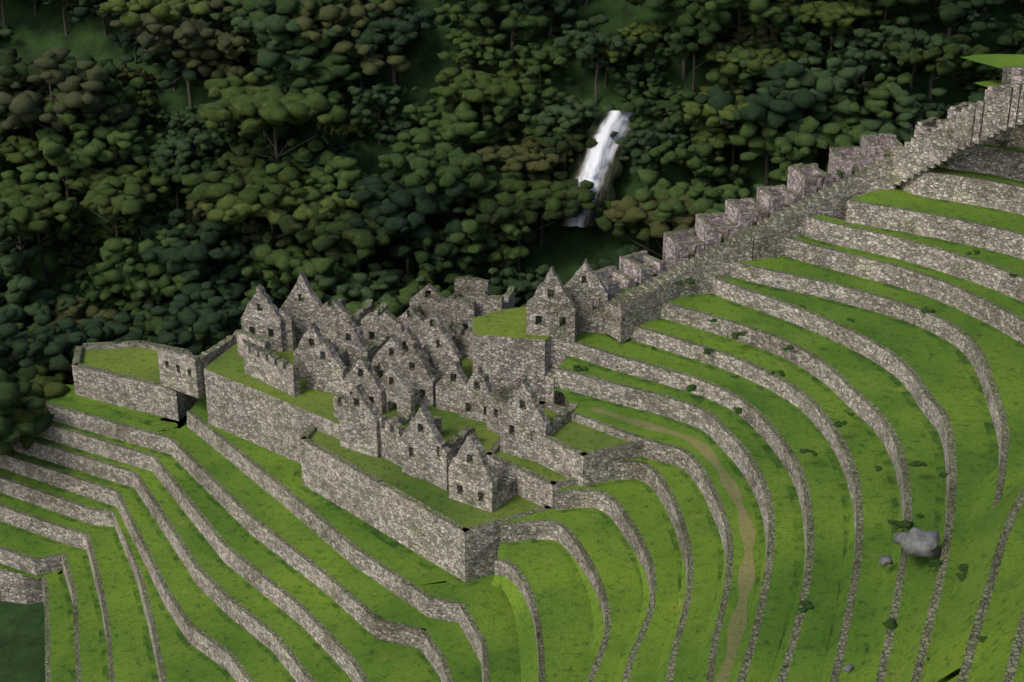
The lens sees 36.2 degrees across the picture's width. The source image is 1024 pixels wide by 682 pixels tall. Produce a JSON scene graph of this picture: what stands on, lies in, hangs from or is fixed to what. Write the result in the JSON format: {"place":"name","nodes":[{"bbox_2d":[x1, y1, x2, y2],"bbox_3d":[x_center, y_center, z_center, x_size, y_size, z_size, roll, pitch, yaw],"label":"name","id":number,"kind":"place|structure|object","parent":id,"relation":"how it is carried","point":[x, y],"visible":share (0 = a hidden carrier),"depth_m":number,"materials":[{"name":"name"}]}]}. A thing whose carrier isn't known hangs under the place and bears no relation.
{"place":"outdoors","nodes":[
{"label":"outdoors","id":0,"kind":"place"},
{"bbox_2d":[157,258,608,512],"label":"houses","id":1,"kind":"structure","parent":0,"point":[418,346],"depth_m":141.44,"materials":[{"name":"stone"}]},
{"bbox_2d":[0,0,1023,681],"bbox_3d":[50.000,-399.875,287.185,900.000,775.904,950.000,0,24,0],"label":"forested hillside","id":2,"kind":"structure","parent":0,"point":[564,250],"depth_m":205.74,"materials":[{"name":"plant"}]},
{"bbox_2d":[0,48,40,86],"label":"tree","id":3,"kind":"object","parent":2,"relation":"on","point":[13,66],"visible":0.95,"depth_m":209.03,"materials":[{"name":"green plant"}]},
{"bbox_2d":[0,239,42,307],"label":"tree","id":4,"kind":"object","parent":2,"relation":"on","point":[13,260],"visible":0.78,"depth_m":198.08,"materials":[{"name":"green plant"}]},
{"bbox_2d":[0,361,54,446],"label":"tree","id":5,"kind":"object","parent":2,"relation":"on","point":[10,393],"visible":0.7,"depth_m":154.41,"materials":[{"name":"green plant"}]},
{"bbox_2d":[0,129,71,163],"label":"tree","id":6,"kind":"object","parent":2,"relation":"on","point":[11,146],"visible":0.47,"depth_m":210.97,"materials":[{"name":"green plant"}]},
{"bbox_2d":[2,276,77,331],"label":"tree","id":7,"kind":"object","parent":2,"relation":"on","point":[18,289],"visible":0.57,"depth_m":196.38,"materials":[{"name":"green plant"}]},
{"bbox_2d":[11,365,69,443],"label":"tree","id":8,"kind":"object","parent":2,"relation":"on","point":[54,385],"visible":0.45,"depth_m":161.38,"materials":[{"name":"green plant"}]},
{"bbox_2d":[0,179,80,276],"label":"tree","id":9,"kind":"object","parent":2,"relation":"on","point":[25,208],"visible":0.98,"depth_m":197.86,"materials":[{"name":"green plant"}]},
{"bbox_2d":[12,211,85,278],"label":"tree","id":10,"kind":"object","parent":2,"relation":"on","point":[66,230],"visible":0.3,"depth_m":202.62,"materials":[{"name":"green plant"}]},
{"bbox_2d":[0,307,99,375],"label":"tree","id":11,"kind":"object","parent":2,"relation":"on","point":[16,342],"visible":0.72,"depth_m":166.22,"materials":[{"name":"green plant"}]},
{"bbox_2d":[0,46,132,187],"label":"tree","id":12,"kind":"object","parent":2,"relation":"on","point":[73,96],"visible":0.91,"depth_m":207.89,"materials":[{"name":"green plant"}]},
{"bbox_2d":[1,126,134,242],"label":"tree","id":13,"kind":"object","parent":2,"relation":"on","point":[78,153],"visible":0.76,"depth_m":205.67,"materials":[{"name":"green plant"}]},
{"bbox_2d":[26,53,123,110],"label":"tree","id":14,"kind":"object","parent":2,"relation":"on","point":[112,86],"visible":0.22,"depth_m":212.25,"materials":[{"name":"green plant"}]},
{"bbox_2d":[57,241,101,280],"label":"tree","id":15,"kind":"object","parent":2,"relation":"on","point":[69,257],"visible":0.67,"depth_m":206.47,"materials":[{"name":"green plant"}]},
{"bbox_2d":[32,308,146,371],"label":"tree","id":16,"kind":"object","parent":2,"relation":"on","point":[103,329],"visible":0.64,"depth_m":169.99,"materials":[{"name":"green plant"}]},
{"bbox_2d":[51,296,131,326],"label":"tree","id":17,"kind":"object","parent":2,"relation":"on","point":[93,311],"visible":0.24,"depth_m":196.73,"materials":[{"name":"green plant"}]},
{"bbox_2d":[61,262,143,309],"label":"tree","id":18,"kind":"object","parent":2,"relation":"on","point":[96,276],"visible":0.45,"depth_m":199.08,"materials":[{"name":"green plant"}]},
{"bbox_2d":[41,77,164,165],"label":"tree","id":19,"kind":"object","parent":2,"relation":"on","point":[88,124],"visible":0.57,"depth_m":210.66,"materials":[{"name":"green plant"}]},
{"bbox_2d":[64,165,171,236],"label":"tree","id":20,"kind":"object","parent":2,"relation":"on","point":[127,189],"visible":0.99,"depth_m":201.04,"materials":[{"name":"green plant"}]},
{"bbox_2d":[91,107,167,164],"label":"tree","id":21,"kind":"object","parent":2,"relation":"on","point":[132,122],"visible":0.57,"depth_m":210.50,"materials":[{"name":"green plant"}]},
{"bbox_2d":[105,202,172,242],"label":"tree","id":22,"kind":"object","parent":2,"relation":"on","point":[136,218],"visible":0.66,"depth_m":205.35,"materials":[{"name":"green plant"}]},
{"bbox_2d":[96,223,199,304],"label":"tree","id":23,"kind":"object","parent":2,"relation":"on","point":[119,252],"visible":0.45,"depth_m":195.61,"materials":[{"name":"green plant"}]},
{"bbox_2d":[90,261,210,317],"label":"tree","id":24,"kind":"object","parent":2,"relation":"on","point":[132,281],"visible":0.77,"depth_m":193.57,"materials":[{"name":"green plant"}]},
{"bbox_2d":[99,0,228,69],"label":"tree","id":25,"kind":"object","parent":2,"relation":"on","point":[162,11],"visible":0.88,"depth_m":212.81,"materials":[{"name":"green plant"}]},
{"bbox_2d":[129,208,206,245],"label":"tree","id":26,"kind":"object","parent":2,"relation":"on","point":[175,217],"visible":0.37,"depth_m":201.55,"materials":[{"name":"green plant"}]},
{"bbox_2d":[120,38,216,91],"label":"tree","id":27,"kind":"object","parent":2,"relation":"on","point":[175,67],"visible":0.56,"depth_m":216.33,"materials":[{"name":"green plant"}]},
{"bbox_2d":[110,0,234,112],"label":"tree","id":28,"kind":"object","parent":2,"relation":"on","point":[185,30],"visible":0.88,"depth_m":211.30,"materials":[{"name":"green plant"}]},
{"bbox_2d":[133,150,217,208],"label":"tree","id":29,"kind":"object","parent":2,"relation":"on","point":[163,169],"visible":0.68,"depth_m":205.14,"materials":[{"name":"green plant"}]},
{"bbox_2d":[129,297,243,346],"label":"tree","id":30,"kind":"object","parent":2,"relation":"on","point":[151,324],"visible":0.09,"depth_m":190.72,"materials":[{"name":"green plant"}]},
{"bbox_2d":[148,128,226,166],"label":"tree","id":31,"kind":"object","parent":2,"relation":"on","point":[164,149],"visible":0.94,"depth_m":206.84,"materials":[{"name":"green plant"}]},
{"bbox_2d":[130,281,246,355],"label":"tree","id":32,"kind":"object","parent":2,"relation":"on","point":[206,318],"visible":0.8,"depth_m":172.02,"materials":[{"name":"green plant"}]},
{"bbox_2d":[141,219,273,305],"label":"tree","id":33,"kind":"object","parent":2,"relation":"on","point":[195,260],"visible":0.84,"depth_m":193.11,"materials":[{"name":"green plant"}]},
{"bbox_2d":[171,35,257,78],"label":"tree","id":34,"kind":"object","parent":2,"relation":"on","point":[234,52],"visible":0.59,"depth_m":212.08,"materials":[{"name":"green plant"}]},
{"bbox_2d":[186,127,259,171],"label":"tree","id":35,"kind":"object","parent":2,"relation":"on","point":[233,139],"visible":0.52,"depth_m":207.50,"materials":[{"name":"green plant"}]},
{"bbox_2d":[200,213,294,281],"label":"tree","id":36,"kind":"object","parent":2,"relation":"on","point":[237,229],"visible":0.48,"depth_m":197.02,"materials":[{"name":"green plant"}]},
{"bbox_2d":[181,157,324,220],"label":"tree","id":37,"kind":"object","parent":2,"relation":"on","point":[223,183],"visible":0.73,"depth_m":195.47,"materials":[{"name":"green plant"}]},
{"bbox_2d":[220,140,307,175],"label":"tree","id":38,"kind":"object","parent":2,"relation":"on","point":[237,157],"visible":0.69,"depth_m":201.72,"materials":[{"name":"green plant"}]},
{"bbox_2d":[198,72,347,159],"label":"tree","id":39,"kind":"object","parent":2,"relation":"on","point":[261,108],"visible":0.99,"depth_m":196.71,"materials":[{"name":"green plant"}]},
{"bbox_2d":[201,184,361,303],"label":"tree","id":40,"kind":"object","parent":2,"relation":"on","point":[229,210],"visible":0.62,"depth_m":192.30,"materials":[{"name":"green plant"}]},
{"bbox_2d":[239,231,359,328],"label":"tree","id":41,"kind":"object","parent":2,"relation":"on","point":[292,260],"visible":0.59,"depth_m":191.88,"materials":[{"name":"green plant"}]},
{"bbox_2d":[241,0,358,77],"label":"tree","id":42,"kind":"object","parent":2,"relation":"on","point":[298,59],"visible":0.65,"depth_m":205.94,"materials":[{"name":"green plant"}]},
{"bbox_2d":[242,0,363,68],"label":"tree","id":43,"kind":"object","parent":2,"relation":"on","point":[284,8],"visible":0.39,"depth_m":206.79,"materials":[{"name":"green plant"}]},
{"bbox_2d":[266,41,367,128],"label":"tree","id":44,"kind":"object","parent":2,"relation":"on","point":[344,71],"visible":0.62,"depth_m":205.60,"materials":[{"name":"green plant"}]},
{"bbox_2d":[266,138,368,209],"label":"tree","id":45,"kind":"object","parent":2,"relation":"on","point":[344,176],"visible":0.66,"depth_m":198.03,"materials":[{"name":"green plant"}]},
{"bbox_2d":[279,129,355,173],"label":"tree","id":46,"kind":"object","parent":2,"relation":"on","point":[340,141],"visible":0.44,"depth_m":203.31,"materials":[{"name":"green plant"}]},
{"bbox_2d":[288,0,413,92],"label":"tree","id":47,"kind":"object","parent":2,"relation":"on","point":[354,16],"visible":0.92,"depth_m":204.80,"materials":[{"name":"green plant"}]},
{"bbox_2d":[277,203,428,300],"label":"tree","id":48,"kind":"object","parent":2,"relation":"on","point":[324,231],"visible":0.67,"depth_m":189.57,"materials":[{"name":"green plant"}]},
{"bbox_2d":[314,260,426,303],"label":"tree","id":49,"kind":"object","parent":2,"relation":"on","point":[387,279],"visible":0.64,"depth_m":187.99,"materials":[{"name":"green plant"}]},
{"bbox_2d":[324,268,437,317],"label":"tree","id":50,"kind":"object","parent":2,"relation":"on","point":[399,305],"visible":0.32,"depth_m":187.02,"materials":[{"name":"green plant"}]},
{"bbox_2d":[0,384,764,681],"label":"terraces","id":51,"kind":"object","parent":2,"relation":"on","point":[193,545],"visible":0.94,"depth_m":130.59,"materials":[{"name":"plant"}]},
{"bbox_2d":[72,307,643,581],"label":"platforms","id":52,"kind":"object","parent":51,"relation":"on","point":[433,523],"visible":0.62,"depth_m":139.30,"materials":[{"name":"stone"}]},
{"bbox_2d":[347,82,419,144],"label":"tree","id":53,"kind":"object","parent":2,"relation":"on","point":[382,93],"visible":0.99,"depth_m":204.79,"materials":[{"name":"green plant"}]},
{"bbox_2d":[340,7,450,96],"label":"tree","id":54,"kind":"object","parent":2,"relation":"on","point":[394,35],"visible":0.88,"depth_m":204.34,"materials":[{"name":"green plant"}]},
{"bbox_2d":[337,167,467,272],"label":"tree","id":55,"kind":"object","parent":2,"relation":"on","point":[381,200],"visible":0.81,"depth_m":189.83,"materials":[{"name":"green plant"}]},
{"bbox_2d":[378,126,498,227],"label":"tree","id":56,"kind":"object","parent":2,"relation":"on","point":[412,169],"visible":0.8,"depth_m":190.44,"materials":[{"name":"green plant"}]},
{"bbox_2d":[397,86,503,170],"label":"tree","id":57,"kind":"object","parent":2,"relation":"on","point":[452,123],"visible":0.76,"depth_m":198.31,"materials":[{"name":"green plant"}]},
{"bbox_2d":[411,228,511,294],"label":"tree","id":58,"kind":"object","parent":2,"relation":"on","point":[452,252],"visible":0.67,"depth_m":188.72,"materials":[{"name":"green plant"}]},
{"bbox_2d":[437,26,505,69],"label":"tree","id":59,"kind":"object","parent":2,"relation":"on","point":[479,44],"visible":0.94,"depth_m":205.45,"materials":[{"name":"green plant"}]},
{"bbox_2d":[433,0,510,53],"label":"tree","id":60,"kind":"object","parent":2,"relation":"on","point":[474,21],"visible":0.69,"depth_m":204.78,"materials":[{"name":"green plant"}]},
{"bbox_2d":[439,212,537,277],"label":"tree","id":61,"kind":"object","parent":2,"relation":"on","point":[511,228],"visible":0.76,"depth_m":189.14,"materials":[{"name":"green plant"}]},
{"bbox_2d":[435,64,542,144],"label":"tree","id":62,"kind":"object","parent":2,"relation":"on","point":[475,85],"visible":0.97,"depth_m":199.82,"materials":[{"name":"green plant"}]},
{"bbox_2d":[451,264,550,307],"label":"tree","id":63,"kind":"object","parent":2,"relation":"on","point":[524,285],"visible":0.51,"depth_m":188.53,"materials":[{"name":"green plant"}]},
{"bbox_2d":[454,0,572,66],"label":"tree","id":64,"kind":"object","parent":2,"relation":"on","point":[532,28],"visible":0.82,"depth_m":202.60,"materials":[{"name":"green plant"}]},
{"bbox_2d":[476,136,573,180],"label":"tree","id":65,"kind":"object","parent":2,"relation":"on","point":[524,155],"visible":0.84,"depth_m":195.05,"materials":[{"name":"green plant"}]},
{"bbox_2d":[480,79,570,145],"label":"tree","id":66,"kind":"object","parent":2,"relation":"on","point":[531,108],"visible":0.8,"depth_m":199.46,"materials":[{"name":"green plant"}]},
{"bbox_2d":[465,188,591,271],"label":"tree","id":67,"kind":"object","parent":2,"relation":"on","point":[493,210],"visible":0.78,"depth_m":188.16,"materials":[{"name":"green plant"}]},
{"bbox_2d":[499,34,573,90],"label":"tree","id":68,"kind":"object","parent":2,"relation":"on","point":[554,64],"visible":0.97,"depth_m":202.39,"materials":[{"name":"green plant"}]},
{"bbox_2d":[490,0,585,36],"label":"tree","id":69,"kind":"object","parent":2,"relation":"on","point":[563,8],"visible":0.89,"depth_m":202.07,"materials":[{"name":"green plant"}]},
{"bbox_2d":[492,169,595,246],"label":"tree","id":70,"kind":"object","parent":2,"relation":"on","point":[546,183],"visible":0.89,"depth_m":191.25,"materials":[{"name":"green plant"}]},
{"bbox_2d":[529,127,597,170],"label":"tree","id":71,"kind":"object","parent":2,"relation":"on","point":[574,139],"visible":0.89,"depth_m":196.86,"materials":[{"name":"green plant"}]},
{"bbox_2d":[527,95,614,133],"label":"tree","id":72,"kind":"object","parent":2,"relation":"on","point":[564,116],"visible":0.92,"depth_m":198.10,"materials":[{"name":"green plant"}]},
{"bbox_2d":[555,110,633,227],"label":"waterfall","id":73,"kind":"structure","parent":2,"relation":"on","point":[599,165],"depth_m":196.52,"materials":[{"name":"liquid"}]},
{"bbox_2d":[553,14,647,100],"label":"tree","id":74,"kind":"object","parent":2,"relation":"on","point":[588,41],"visible":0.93,"depth_m":200.47,"materials":[{"name":"green plant"}]},
{"bbox_2d":[593,200,673,254],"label":"tree","id":75,"kind":"object","parent":2,"relation":"on","point":[619,229],"visible":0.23,"depth_m":186.32,"materials":[{"name":"green plant"}]},
{"bbox_2d":[608,53,683,102],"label":"tree","id":76,"kind":"object","parent":2,"relation":"on","point":[649,69],"visible":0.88,"depth_m":199.48,"materials":[{"name":"green plant"}]},
{"bbox_2d":[610,121,688,188],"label":"tree","id":77,"kind":"object","parent":2,"relation":"on","point":[650,139],"visible":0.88,"depth_m":193.65,"materials":[{"name":"green plant"}]},
{"bbox_2d":[619,82,697,134],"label":"tree","id":78,"kind":"object","parent":2,"relation":"on","point":[652,105],"visible":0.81,"depth_m":196.78,"materials":[{"name":"green plant"}]},
{"bbox_2d":[603,193,719,257],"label":"tree","id":79,"kind":"object","parent":2,"relation":"on","point":[628,210],"visible":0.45,"depth_m":184.92,"materials":[{"name":"green plant"}]},
{"bbox_2d":[625,0,738,78],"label":"tree","id":80,"kind":"object","parent":2,"relation":"on","point":[692,10],"visible":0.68,"depth_m":196.20,"materials":[{"name":"green plant"}]},
{"bbox_2d":[642,18,735,91],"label":"tree","id":81,"kind":"object","parent":2,"relation":"on","point":[699,38],"visible":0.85,"depth_m":196.97,"materials":[{"name":"green plant"}]},
{"bbox_2d":[635,169,750,222],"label":"tree","id":82,"kind":"object","parent":2,"relation":"on","point":[674,204],"visible":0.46,"depth_m":185.72,"materials":[{"name":"green plant"}]},
{"bbox_2d":[648,122,748,185],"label":"tree","id":83,"kind":"object","parent":2,"relation":"on","point":[693,156],"visible":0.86,"depth_m":190.94,"materials":[{"name":"green plant"}]},
{"bbox_2d":[683,84,766,165],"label":"tree","id":84,"kind":"object","parent":2,"relation":"on","point":[692,110],"visible":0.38,"depth_m":191.98,"materials":[{"name":"green plant"}]},
{"bbox_2d":[705,37,776,125],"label":"tree","id":85,"kind":"object","parent":2,"relation":"on","point":[746,74],"visible":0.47,"depth_m":196.14,"materials":[{"name":"green plant"}]},
{"bbox_2d":[689,0,806,44],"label":"tree","id":86,"kind":"object","parent":2,"relation":"on","point":[760,13],"visible":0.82,"depth_m":193.23,"materials":[{"name":"green plant"}]},
{"bbox_2d":[705,41,811,93],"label":"tree","id":87,"kind":"object","parent":2,"relation":"on","point":[731,67],"visible":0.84,"depth_m":194.28,"materials":[{"name":"green plant"}]},
{"bbox_2d":[730,24,797,79],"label":"tree","id":88,"kind":"object","parent":2,"relation":"on","point":[748,34],"visible":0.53,"depth_m":198.11,"materials":[{"name":"green plant"}]},
{"bbox_2d":[694,61,835,184],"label":"tree","id":89,"kind":"object","parent":2,"relation":"on","point":[782,111],"visible":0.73,"depth_m":188.42,"materials":[{"name":"green plant"}]},
{"bbox_2d":[729,121,828,189],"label":"tree","id":90,"kind":"object","parent":2,"relation":"on","point":[777,145],"visible":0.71,"depth_m":188.40,"materials":[{"name":"green plant"}]},
{"bbox_2d":[555,54,1023,681],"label":"concave terraces","id":91,"kind":"object","parent":2,"relation":"on","point":[899,374],"visible":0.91,"depth_m":123.78,"materials":[{"name":"plant"}]},
{"bbox_2d":[545,69,1023,405],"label":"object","id":92,"kind":"object","parent":91,"relation":"on","point":[717,244],"visible":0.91,"depth_m":142.21,"materials":[{"name":"stone"}]},
{"bbox_2d":[573,170,1017,661],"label":"shrubs","id":93,"kind":"object","parent":91,"relation":"on","point":[905,526],"visible":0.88,"depth_m":111.94,"materials":[{"name":"green plant"}]},
{"bbox_2d":[842,527,940,672],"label":"boulders","id":94,"kind":"object","parent":91,"relation":"on","point":[913,541],"visible":1,"depth_m":99.44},
{"bbox_2d":[767,15,835,67],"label":"tree","id":95,"kind":"object","parent":2,"relation":"on","point":[808,42],"visible":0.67,"depth_m":195.38,"materials":[{"name":"green plant"}]},
{"bbox_2d":[756,51,867,130],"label":"tree","id":96,"kind":"object","parent":2,"relation":"on","point":[814,80],"visible":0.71,"depth_m":190.14,"materials":[{"name":"green plant"}]},
{"bbox_2d":[769,0,883,49],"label":"tree","id":97,"kind":"object","parent":2,"relation":"on","point":[842,13],"visible":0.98,"depth_m":195.37,"materials":[{"name":"green plant"}]},
{"bbox_2d":[798,115,901,159],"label":"tree","id":98,"kind":"object","parent":2,"relation":"on","point":[838,134],"visible":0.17,"depth_m":186.78,"materials":[{"name":"green plant"}]},
{"bbox_2d":[820,26,902,106],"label":"tree","id":99,"kind":"object","parent":2,"relation":"on","point":[850,50],"visible":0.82,"depth_m":194.68,"materials":[{"name":"green plant"}]},
{"bbox_2d":[827,68,923,129],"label":"tree","id":100,"kind":"object","parent":2,"relation":"on","point":[876,99],"visible":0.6,"depth_m":190.04,"materials":[{"name":"green plant"}]},
{"bbox_2d":[854,85,947,142],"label":"tree","id":101,"kind":"object","parent":2,"relation":"on","point":[901,98],"visible":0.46,"depth_m":188.25,"materials":[{"name":"green plant"}]},
{"bbox_2d":[872,11,969,88],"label":"tree","id":102,"kind":"object","parent":2,"relation":"on","point":[907,35],"visible":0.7,"depth_m":194.51,"materials":[{"name":"green plant"}]},
{"bbox_2d":[877,0,964,37],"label":"tree","id":103,"kind":"object","parent":2,"relation":"on","point":[950,13],"visible":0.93,"depth_m":190.58,"materials":[{"name":"green plant"}]},
{"bbox_2d":[881,33,989,102],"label":"tree","id":104,"kind":"object","parent":2,"relation":"on","point":[947,55],"visible":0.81,"depth_m":190.48,"materials":[{"name":"green plant"}]},
{"bbox_2d":[924,0,1005,38],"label":"tree","id":105,"kind":"object","parent":2,"relation":"on","point":[973,16],"visible":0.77,"depth_m":195.68,"materials":[{"name":"green plant"}]},
{"bbox_2d":[956,65,1002,94],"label":"tree","id":106,"kind":"object","parent":2,"relation":"on","point":[985,73],"visible":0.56,"depth_m":194.45,"materials":[{"name":"green plant"}]},
{"bbox_2d":[590,407,754,681],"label":"foot path","id":107,"kind":"structure","parent":0,"point":[738,619],"depth_m":114.53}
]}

